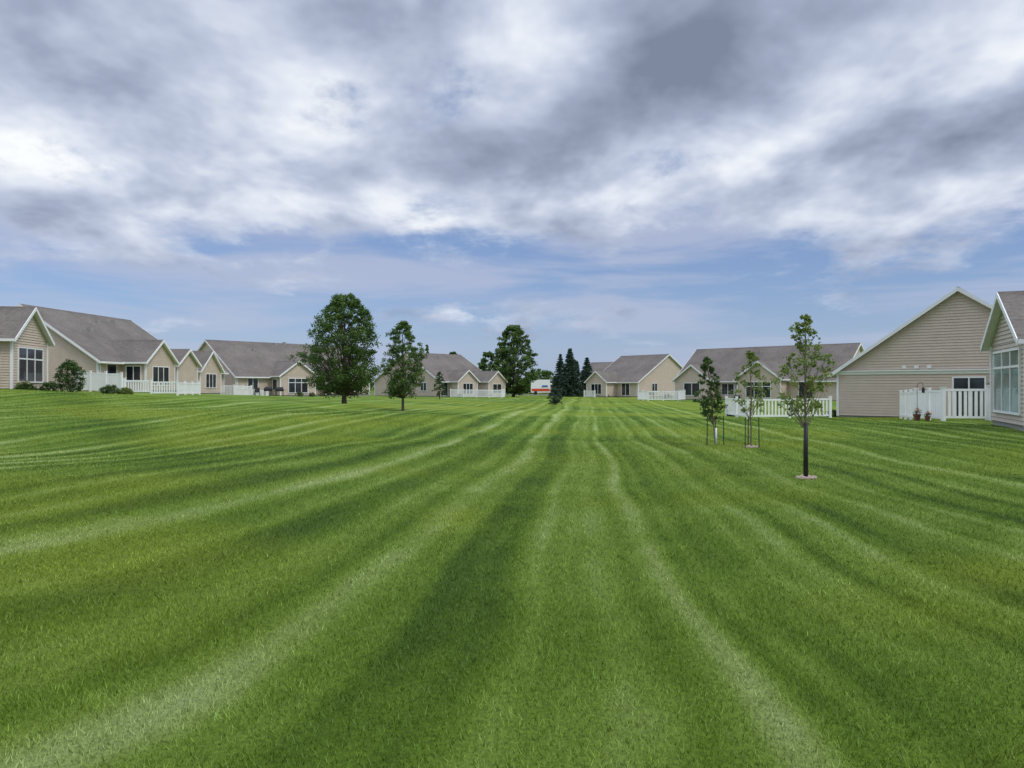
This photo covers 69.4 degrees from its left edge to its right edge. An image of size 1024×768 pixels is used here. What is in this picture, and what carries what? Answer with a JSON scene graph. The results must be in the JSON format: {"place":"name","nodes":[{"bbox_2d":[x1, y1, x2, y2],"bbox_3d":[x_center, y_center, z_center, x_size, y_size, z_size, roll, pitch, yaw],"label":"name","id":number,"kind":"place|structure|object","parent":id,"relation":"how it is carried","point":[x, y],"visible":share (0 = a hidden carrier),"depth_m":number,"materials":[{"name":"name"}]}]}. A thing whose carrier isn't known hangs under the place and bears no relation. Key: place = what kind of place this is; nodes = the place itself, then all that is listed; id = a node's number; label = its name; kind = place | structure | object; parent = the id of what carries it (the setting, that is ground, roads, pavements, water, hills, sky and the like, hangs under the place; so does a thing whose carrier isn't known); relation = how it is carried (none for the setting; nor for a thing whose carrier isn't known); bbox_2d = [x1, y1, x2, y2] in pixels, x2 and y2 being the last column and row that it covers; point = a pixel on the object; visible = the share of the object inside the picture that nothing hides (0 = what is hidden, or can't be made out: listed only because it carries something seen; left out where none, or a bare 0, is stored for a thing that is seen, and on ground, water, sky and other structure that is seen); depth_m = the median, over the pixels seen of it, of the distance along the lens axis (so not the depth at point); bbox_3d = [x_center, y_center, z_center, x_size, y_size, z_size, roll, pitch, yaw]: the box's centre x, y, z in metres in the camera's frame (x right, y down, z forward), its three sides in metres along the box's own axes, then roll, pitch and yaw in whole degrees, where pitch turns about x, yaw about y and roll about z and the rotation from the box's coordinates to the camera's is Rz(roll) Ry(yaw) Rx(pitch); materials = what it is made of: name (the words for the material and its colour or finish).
{"place":"outdoors","nodes":[
{"label":"outdoors","id":0,"kind":"place"},
{"bbox_2d":[0,387,1023,767],"bbox_3d":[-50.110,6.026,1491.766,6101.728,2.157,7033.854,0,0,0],"label":"lawn","id":1,"kind":"structure","parent":0,"point":[532,405],"depth_m":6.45,"materials":[{"name":"green plant"}]},
{"bbox_2d":[14,381,37,389],"bbox_3d":[-27.218,0.158,41.415,1.101,0.655,0.964,0,0,0],"label":"flowering shrub","id":2,"kind":"object","parent":1,"relation":"on","point":[25,385],"visible":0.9,"depth_m":41.25,"materials":[{"name":"green plant"}]},
{"bbox_2d":[38,381,58,391],"bbox_3d":[-26.928,0.179,43.012,1.049,0.742,0.960,0,0,-34],"label":"shrub","id":3,"kind":"object","parent":1,"relation":"on","point":[49,385],"visible":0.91,"depth_m":42.89,"materials":[{"name":"green plant"}]},
{"bbox_2d":[52,359,86,391],"bbox_3d":[-26.426,-0.456,44.139,1.775,2.096,1.893,0,0,0],"label":"round shrub","id":4,"kind":"object","parent":1,"relation":"on","point":[67,381],"visible":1,"depth_m":43.97,"materials":[{"name":"green plant"}]},
{"bbox_2d":[74,370,122,391],"bbox_3d":[-28.150,-0.069,50.301,3.711,1.816,0.160,0,0,10],"label":"white privacy fence","id":5,"kind":"object","parent":1,"relation":"on","point":[95,381],"visible":0.64,"depth_m":50.26,"materials":[{"name":"plastic"}]},
{"bbox_2d":[98,384,120,393],"bbox_3d":[-25.758,0.363,47.452,1.355,0.721,1.163,0,0,-39],"label":"shrub","id":6,"kind":"object","parent":1,"relation":"on","point":[108,389],"visible":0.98,"depth_m":47.27,"materials":[{"name":"green plant"}]},
{"bbox_2d":[115,387,133,393],"bbox_3d":[-25.007,0.476,47.846,1.131,0.595,1.007,0,0,0],"label":"shrub","id":7,"kind":"object","parent":1,"relation":"on","point":[125,390],"visible":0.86,"depth_m":47.61,"materials":[{"name":"green plant"}]},
{"bbox_2d":[71,390,194,392],"bbox_3d":[-37.120,1.203,65.427,14.640,1.350,13.940,0,0,5],"label":"foundation","id":8,"kind":"object","parent":1,"relation":"on","point":[147,392],"visible":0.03,"depth_m":63.07,"materials":[{"name":"concrete"}]},
{"bbox_2d":[46,326,196,389],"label":"walls","id":9,"kind":"structure","parent":8,"relation":"on","point":[61,351],"depth_m":60.64,"materials":[{"name":"beige plastic"}]},
{"bbox_2d":[21,304,189,362],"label":"roof","id":10,"kind":"structure","parent":9,"relation":"on","point":[123,340],"depth_m":62.26,"materials":[{"name":"concrete"}]},
{"bbox_2d":[84,320,116,332],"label":"roof vents","id":11,"kind":"object","parent":10,"relation":"on","point":[90,329],"visible":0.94,"depth_m":65.63,"materials":[{"name":"grey metal"}]},
{"bbox_2d":[17,304,201,389],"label":"trim","id":12,"kind":"structure","parent":9,"relation":"attached to","point":[168,350],"depth_m":60.84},
{"bbox_2d":[107,365,168,384],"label":"windows","id":13,"kind":"structure","parent":9,"relation":"attached to","point":[111,368],"depth_m":60.90,"materials":[{"name":"black glass"}]},
{"bbox_2d":[123,378,200,394],"bbox_3d":[-26.216,0.292,54.349,4.922,1.487,4.990,0,0,-6],"label":"white picket fence","id":14,"kind":"object","parent":1,"relation":"on","point":[188,388],"visible":0.87,"depth_m":52.14,"materials":[{"name":"plastic"}]},
{"bbox_2d":[220,384,251,394],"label":"white picket fence","id":15,"kind":"object","parent":1,"relation":"on","point":[241,387],"visible":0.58,"depth_m":84.16,"materials":[{"name":"plastic"}]},
{"bbox_2d":[236,388,268,395],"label":"white picket fence","id":16,"kind":"object","parent":1,"relation":"on","point":[263,393],"visible":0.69,"depth_m":83.56,"materials":[{"name":"plastic"}]},
{"bbox_2d":[254,388,259,394],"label":"patio chair","id":17,"kind":"object","parent":1,"relation":"on","point":[257,390],"visible":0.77,"depth_m":83.25,"materials":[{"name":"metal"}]},
{"bbox_2d":[261,387,274,395],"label":"barbecue grill","id":18,"kind":"object","parent":1,"relation":"on","point":[265,389],"visible":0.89,"depth_m":83.80,"materials":[{"name":"metal"}]},
{"bbox_2d":[275,387,283,395],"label":"barbecue grill","id":19,"kind":"object","parent":1,"relation":"on","point":[279,389],"visible":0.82,"depth_m":84.48,"materials":[{"name":"metal"}]},
{"bbox_2d":[269,394,368,395],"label":"foundation","id":20,"kind":"object","parent":1,"relation":"on","point":[318,395],"visible":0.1,"depth_m":98.49,"materials":[{"name":"concrete"}]},
{"bbox_2d":[200,343,367,394],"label":"walls","id":21,"kind":"structure","parent":20,"relation":"on","point":[299,371],"depth_m":92.86,"materials":[{"name":"beige plastic"}]},
{"bbox_2d":[248,378,316,394],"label":"windows","id":22,"kind":"structure","parent":21,"relation":"attached to","point":[253,382],"depth_m":93.13,"materials":[{"name":"black glass"}]},
{"bbox_2d":[197,340,369,394],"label":"trim","id":23,"kind":"structure","parent":21,"relation":"attached to","point":[236,378],"depth_m":92.82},
{"bbox_2d":[205,339,365,376],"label":"roof","id":24,"kind":"structure","parent":21,"relation":"on","point":[240,358],"depth_m":95.72,"materials":[{"name":"concrete"}]},
{"bbox_2d":[252,342,302,350],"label":"roof vents","id":25,"kind":"object","parent":24,"relation":"on","point":[276,344],"visible":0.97,"depth_m":101.69,"materials":[{"name":"grey metal"}]},
{"bbox_2d":[286,293,381,403],"bbox_3d":[-11.735,-2.348,50.124,6.048,7.695,5.882,0,0,25],"label":"maple tree","id":26,"kind":"object","parent":1,"relation":"on","point":[343,382],"visible":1,"depth_m":49.16,"materials":[{"name":"green plant"}]},
{"bbox_2d":[372,320,428,410],"bbox_3d":[-6.085,-0.985,42.038,2.880,5.309,3.009,0,0,-37],"label":"maple tree","id":27,"kind":"object","parent":1,"relation":"on","point":[401,388],"visible":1,"depth_m":41.73,"materials":[{"name":"green plant"}]},
{"bbox_2d":[375,395,449,396],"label":"foundation","id":28,"kind":"object","parent":1,"relation":"on","point":[423,396],"visible":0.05,"depth_m":116.02,"materials":[{"name":"concrete"}]},
{"bbox_2d":[375,354,504,395],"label":"walls","id":29,"kind":"structure","parent":28,"relation":"on","point":[381,381],"depth_m":117.94,"materials":[{"name":"beige plastic"}]},
{"bbox_2d":[372,352,507,395],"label":"trim","id":30,"kind":"structure","parent":29,"relation":"attached to","point":[478,381],"depth_m":117.11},
{"bbox_2d":[406,352,497,381],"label":"roof","id":31,"kind":"structure","parent":29,"relation":"on","point":[453,367],"depth_m":120.83,"materials":[{"name":"tile"}]},
{"bbox_2d":[405,383,500,395],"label":"windows","id":32,"kind":"structure","parent":29,"relation":"attached to","point":[496,386],"depth_m":116.62,"materials":[{"name":"black glass"}]},
{"bbox_2d":[432,371,445,398],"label":"ornamental tree","id":33,"kind":"object","parent":1,"relation":"on","point":[438,381],"visible":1,"depth_m":87.89,"materials":[{"name":"green plant"}]},
{"bbox_2d":[370,369,552,389],"bbox_3d":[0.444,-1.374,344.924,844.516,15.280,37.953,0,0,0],"label":"distant treeline","id":34,"kind":"object","parent":1,"relation":"on","point":[372,384],"depth_m":337.09,"materials":[{"name":"green plant"}]},
{"bbox_2d":[450,389,504,397],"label":"white picket fence","id":35,"kind":"object","parent":1,"relation":"on","point":[471,393],"visible":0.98,"depth_m":111.81,"materials":[{"name":"plastic"}]},
{"bbox_2d":[477,351,500,370],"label":"maple tree","id":36,"kind":"object","parent":1,"relation":"on","point":[482,365],"visible":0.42,"depth_m":132.37,"materials":[{"name":"green plant"}]},
{"bbox_2d":[490,324,541,396],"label":"maple tree","id":37,"kind":"object","parent":1,"relation":"on","point":[508,370],"visible":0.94,"depth_m":122.73,"materials":[{"name":"green plant"}]},
{"bbox_2d":[526,372,539,393],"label":"maple tree","id":38,"kind":"object","parent":1,"relation":"on","point":[527,391],"visible":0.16,"depth_m":181.41,"materials":[{"name":"green plant"}]},
{"bbox_2d":[537,370,555,393],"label":"maple tree","id":39,"kind":"object","parent":1,"relation":"on","point":[547,373],"visible":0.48,"depth_m":183.18,"materials":[{"name":"green plant"}]},
{"bbox_2d":[546,386,563,404],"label":"round shrub","id":40,"kind":"object","parent":1,"relation":"on","point":[557,396],"visible":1,"depth_m":68.78,"materials":[{"name":"green plant"}]},
{"bbox_2d":[549,354,566,393],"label":"spruce tree","id":41,"kind":"object","parent":1,"relation":"on","point":[558,367],"visible":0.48,"depth_m":141.65,"materials":[{"name":"green plant"}]},
{"bbox_2d":[558,348,583,396],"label":"spruce tree","id":42,"kind":"object","parent":1,"relation":"on","point":[572,386],"visible":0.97,"depth_m":129.34,"materials":[{"name":"green plant"}]},
{"bbox_2d":[575,361,580,377],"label":"spruce tree","id":43,"kind":"object","parent":1,"relation":"on","point":[577,365],"visible":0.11,"depth_m":139.72,"materials":[{"name":"green plant"}]},
{"bbox_2d":[579,357,592,392],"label":"spruce tree","id":44,"kind":"object","parent":1,"relation":"on","point":[586,373],"visible":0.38,"depth_m":133.51,"materials":[{"name":"green plant"}]},
{"bbox_2d":[584,390,594,396],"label":"white picket fence","id":45,"kind":"object","parent":1,"relation":"on","point":[592,393],"visible":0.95,"depth_m":120.09,"materials":[{"name":"plastic"}]},
{"bbox_2d":[595,396,671,396],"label":"foundation","id":46,"kind":"object","parent":1,"relation":"on","point":[623,396],"visible":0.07,"depth_m":120.06,"materials":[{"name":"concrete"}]},
{"bbox_2d":[587,356,681,395],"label":"walls","id":47,"kind":"structure","parent":46,"relation":"on","point":[665,372],"depth_m":120.72,"materials":[{"name":"beige plastic"}]},
{"bbox_2d":[591,383,656,394],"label":"windows","id":48,"kind":"structure","parent":47,"relation":"attached to","point":[597,388],"depth_m":120.02,"materials":[{"name":"black glass"}]},
{"bbox_2d":[596,354,668,381],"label":"roof","id":49,"kind":"structure","parent":47,"relation":"on","point":[634,368],"depth_m":122.41,"materials":[{"name":"tile"}]},
{"bbox_2d":[584,354,682,396],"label":"trim","id":50,"kind":"structure","parent":47,"relation":"attached to","point":[594,372],"depth_m":119.92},
{"bbox_2d":[638,390,684,400],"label":"white picket fence","id":51,"kind":"object","parent":1,"relation":"on","point":[643,395],"visible":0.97,"depth_m":87.93,"materials":[{"name":"plastic"}]},
{"bbox_2d":[692,356,727,444],"bbox_3d":[5.962,0.566,22.311,0.947,2.819,0.892,0,0,-29],"label":"young tree","id":52,"kind":"object","parent":1,"relation":"on","point":[705,402],"visible":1,"depth_m":22.22,"materials":[{"name":"green plant"}]},
{"bbox_2d":[706,416,723,444],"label":"tree stakes","id":53,"kind":"object","parent":1,"relation":"on","point":[715,427],"visible":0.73,"depth_m":22.19,"materials":[{"name":"metal"}]},
{"bbox_2d":[728,350,771,445],"bbox_3d":[6.858,0.492,21.261,1.224,2.938,1.089,0,0,0],"label":"young tree","id":54,"kind":"object","parent":1,"relation":"on","point":[750,355],"visible":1,"depth_m":21.16,"materials":[{"name":"green plant"}]},
{"bbox_2d":[745,417,759,447],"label":"tree stakes","id":55,"kind":"object","parent":1,"relation":"on","point":[748,432],"visible":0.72,"depth_m":21.09,"materials":[{"name":"metal"}]},
{"bbox_2d":[725,396,831,418],"bbox_3d":[15.250,1.391,42.441,4.876,1.447,4.268,0,0,0],"label":"white picket fence","id":56,"kind":"object","parent":1,"relation":"on","point":[733,407],"visible":0.71,"depth_m":40.79,"materials":[{"name":"plastic"}]},
{"bbox_2d":[768,314,836,476],"bbox_3d":[5.386,0.294,13.725,1.255,3.175,1.225,0,0,32],"label":"young tree","id":57,"kind":"object","parent":1,"relation":"on","point":[808,321],"visible":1,"depth_m":13.56,"materials":[{"name":"green plant"}]},
{"bbox_2d":[795,474,816,479],"bbox_3d":[5.411,1.731,13.594,0.376,0.101,0.374,0,0,-40],"label":"mulch ring","id":58,"kind":"object","parent":1,"relation":"on","point":[809,477],"visible":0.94,"depth_m":13.51,"materials":[{"name":"wood"}]},
{"bbox_2d":[825,409,836,416],"bbox_3d":[18.275,1.692,42.256,0.753,0.498,0.692,0,0,-15],"label":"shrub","id":59,"kind":"object","parent":1,"relation":"on","point":[834,412],"visible":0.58,"depth_m":42.13,"materials":[{"name":"green plant"}]},
{"bbox_2d":[839,415,899,416],"bbox_3d":[27.863,2.438,43.862,11.840,1.350,14.940,0,0,40],"label":"foundation","id":60,"kind":"object","parent":1,"relation":"on","point":[864,416],"visible":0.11,"depth_m":41.23,"materials":[{"name":"concrete"}]},
{"bbox_2d":[839,291,990,415],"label":"walls","id":61,"kind":"structure","parent":60,"relation":"on","point":[948,333],"depth_m":39.20,"materials":[{"name":"beige plastic"}]},
{"bbox_2d":[827,287,992,415],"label":"trim","id":62,"kind":"structure","parent":61,"relation":"attached to","point":[836,373],"depth_m":39.22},
{"bbox_2d":[954,378,983,415],"bbox_3d":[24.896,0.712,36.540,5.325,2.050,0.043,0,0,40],"label":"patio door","id":63,"kind":"structure","parent":61,"relation":"attached to","point":[962,383],"depth_m":37.76,"materials":[{"name":"black glass"}]},
{"bbox_2d":[899,389,917,419],"bbox_3d":[19.600,1.110,36.596,0.160,1.768,4.398,0,0,19],"label":"white picket fence","id":64,"kind":"object","parent":1,"relation":"on","point":[906,401],"visible":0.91,"depth_m":36.95,"materials":[{"name":"plastic"}]},
{"bbox_2d":[913,407,920,420],"bbox_3d":[18.459,1.361,33.690,0.391,0.624,0.363,0,0,0],"label":"flower planter","id":65,"kind":"object","parent":1,"relation":"on","point":[916,416],"visible":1,"depth_m":33.60,"materials":[{"name":"ceramic"}]},
{"bbox_2d":[913,387,941,420],"bbox_3d":[19.000,1.019,33.697,0.160,1.753,1.971,0,0,-6],"label":"fence","id":66,"kind":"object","parent":1,"relation":"on","point":[929,400],"depth_m":33.63,"materials":[{"name":"plastic"}]},
{"bbox_2d":[923,411,931,420],"bbox_3d":[18.656,1.430,33.175,0.326,0.456,0.296,0,0,0],"label":"flower planter","id":67,"kind":"object","parent":1,"relation":"on","point":[927,417],"visible":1,"depth_m":33.12,"materials":[{"name":"ceramic"}]},
{"bbox_2d":[942,385,988,420],"bbox_3d":[19.925,0.949,32.497,1.858,1.776,0.160,0,0,14],"label":"white picket fence","id":68,"kind":"object","parent":1,"relation":"on","point":[981,416],"visible":0.94,"depth_m":32.48,"materials":[{"name":"plastic"}]},
{"bbox_2d":[989,385,989,419],"bbox_3d":[21.375,0.894,31.772,1.576,1.761,0.160,0,0,42],"label":"white picket fence","id":69,"kind":"object","parent":1,"relation":"on","point":[989,402],"visible":0.08,"depth_m":32.21,"materials":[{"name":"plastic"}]},
{"bbox_2d":[993,420,1023,431],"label":"foundation","id":70,"kind":"object","parent":1,"relation":"on","point":[1011,425],"depth_m":26.58,"materials":[{"name":"concrete"}]},
{"bbox_2d":[991,312,1023,425],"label":"walls","id":71,"kind":"structure","parent":70,"relation":"on","point":[1003,339],"depth_m":26.88,"materials":[{"name":"grey plastic"}]},
{"bbox_2d":[980,292,1023,420],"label":"trim","id":72,"kind":"structure","parent":71,"relation":"attached to","point":[997,309],"depth_m":27.27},
{"bbox_2d":[998,291,1023,338],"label":"roof","id":73,"kind":"structure","parent":72,"relation":"on","point":[1013,303],"depth_m":25.75,"materials":[{"name":"concrete"}]},
{"bbox_2d":[994,350,1017,412],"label":"windows","id":74,"kind":"structure","parent":71,"relation":"attached to","point":[1005,380],"depth_m":26.69,"materials":[{"name":"teal glass"}]},
{"bbox_2d":[0,0,1023,386],"label":"sky","id":75,"kind":"structure","parent":0,"point":[605,180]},
{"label":"road","id":76,"kind":"structure","parent":0,"visible":0},
{"bbox_2d":[370,393,547,394],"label":"kerb","id":77,"kind":"structure","parent":76,"relation":"on","point":[510,394],"depth_m":164.99,"materials":[{"name":"concrete"}]},
{"bbox_2d":[531,380,552,394],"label":"box truck","id":78,"kind":"object","parent":76,"relation":"on","point":[540,386],"visible":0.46,"depth_m":157.52,"materials":[{"name":"white paint"}]},
{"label":"foundation","id":79,"kind":"object","parent":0,"visible":0},
{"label":"trim","id":80,"kind":"object","parent":79,"relation":"on","visible":0},
{"bbox_2d":[584,362,612,372],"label":"roof","id":81,"kind":"structure","parent":80,"relation":"on","point":[599,366],"depth_m":143.66,"materials":[{"name":"concrete"}]},
{"bbox_3d":[-35.105,0.914,40.052,14.540,1.350,16.940,0,0,-10],"label":"foundation","id":82,"kind":"object","parent":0,"visible":0},
{"bbox_2d":[0,316,46,387],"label":"walls","id":83,"kind":"structure","parent":82,"relation":"on","point":[31,336],"depth_m":42.19,"materials":[{"name":"beige plastic"}]},
{"bbox_2d":[0,306,35,338],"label":"roof","id":84,"kind":"structure","parent":83,"relation":"on","point":[13,319],"depth_m":42.35,"materials":[{"name":"concrete"}]},
{"bbox_2d":[0,307,54,388],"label":"trim","id":85,"kind":"structure","parent":83,"relation":"attached to","point":[42,325],"depth_m":43.48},
{"bbox_2d":[19,348,41,381],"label":"windows","id":86,"kind":"structure","parent":83,"relation":"attached to","point":[22,365],"depth_m":43.37,"materials":[{"name":"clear glass"}]},
{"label":"foundation","id":87,"kind":"object","parent":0,"visible":0},
{"bbox_2d":[198,356,222,392],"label":"walls","id":88,"kind":"structure","parent":87,"relation":"on","point":[211,367],"depth_m":78.63,"materials":[{"name":"beige plastic"}]},
{"bbox_2d":[206,374,215,387],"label":"windows","id":89,"kind":"structure","parent":88,"relation":"attached to","point":[207,380],"depth_m":78.28,"materials":[{"name":"black glass"}]},
{"bbox_2d":[198,351,228,392],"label":"trim","id":90,"kind":"structure","parent":88,"relation":"attached to","point":[213,354],"depth_m":78.59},
{"bbox_2d":[192,351,226,372],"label":"roof","id":91,"kind":"structure","parent":90,"relation":"on","point":[202,357],"depth_m":77.61,"materials":[{"name":"concrete"}]},
{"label":"foundation","id":92,"kind":"object","parent":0,"visible":0},
{"bbox_2d":[675,348,861,399],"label":"walls","id":93,"kind":"structure","parent":92,"relation":"on","point":[690,374],"depth_m":87.23,"materials":[{"name":"beige plastic"}]},
{"bbox_2d":[684,382,812,397],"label":"windows","id":94,"kind":"structure","parent":93,"relation":"attached to","point":[687,387],"depth_m":87.75,"materials":[{"name":"black glass"}]},
{"bbox_2d":[671,343,863,398],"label":"trim","id":95,"kind":"structure","parent":93,"relation":"attached to","point":[861,347],"depth_m":88.76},
{"bbox_2d":[678,343,860,380],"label":"roof","id":96,"kind":"structure","parent":93,"relation":"on","point":[727,363],"depth_m":91.78,"materials":[{"name":"concrete"}]}
]}

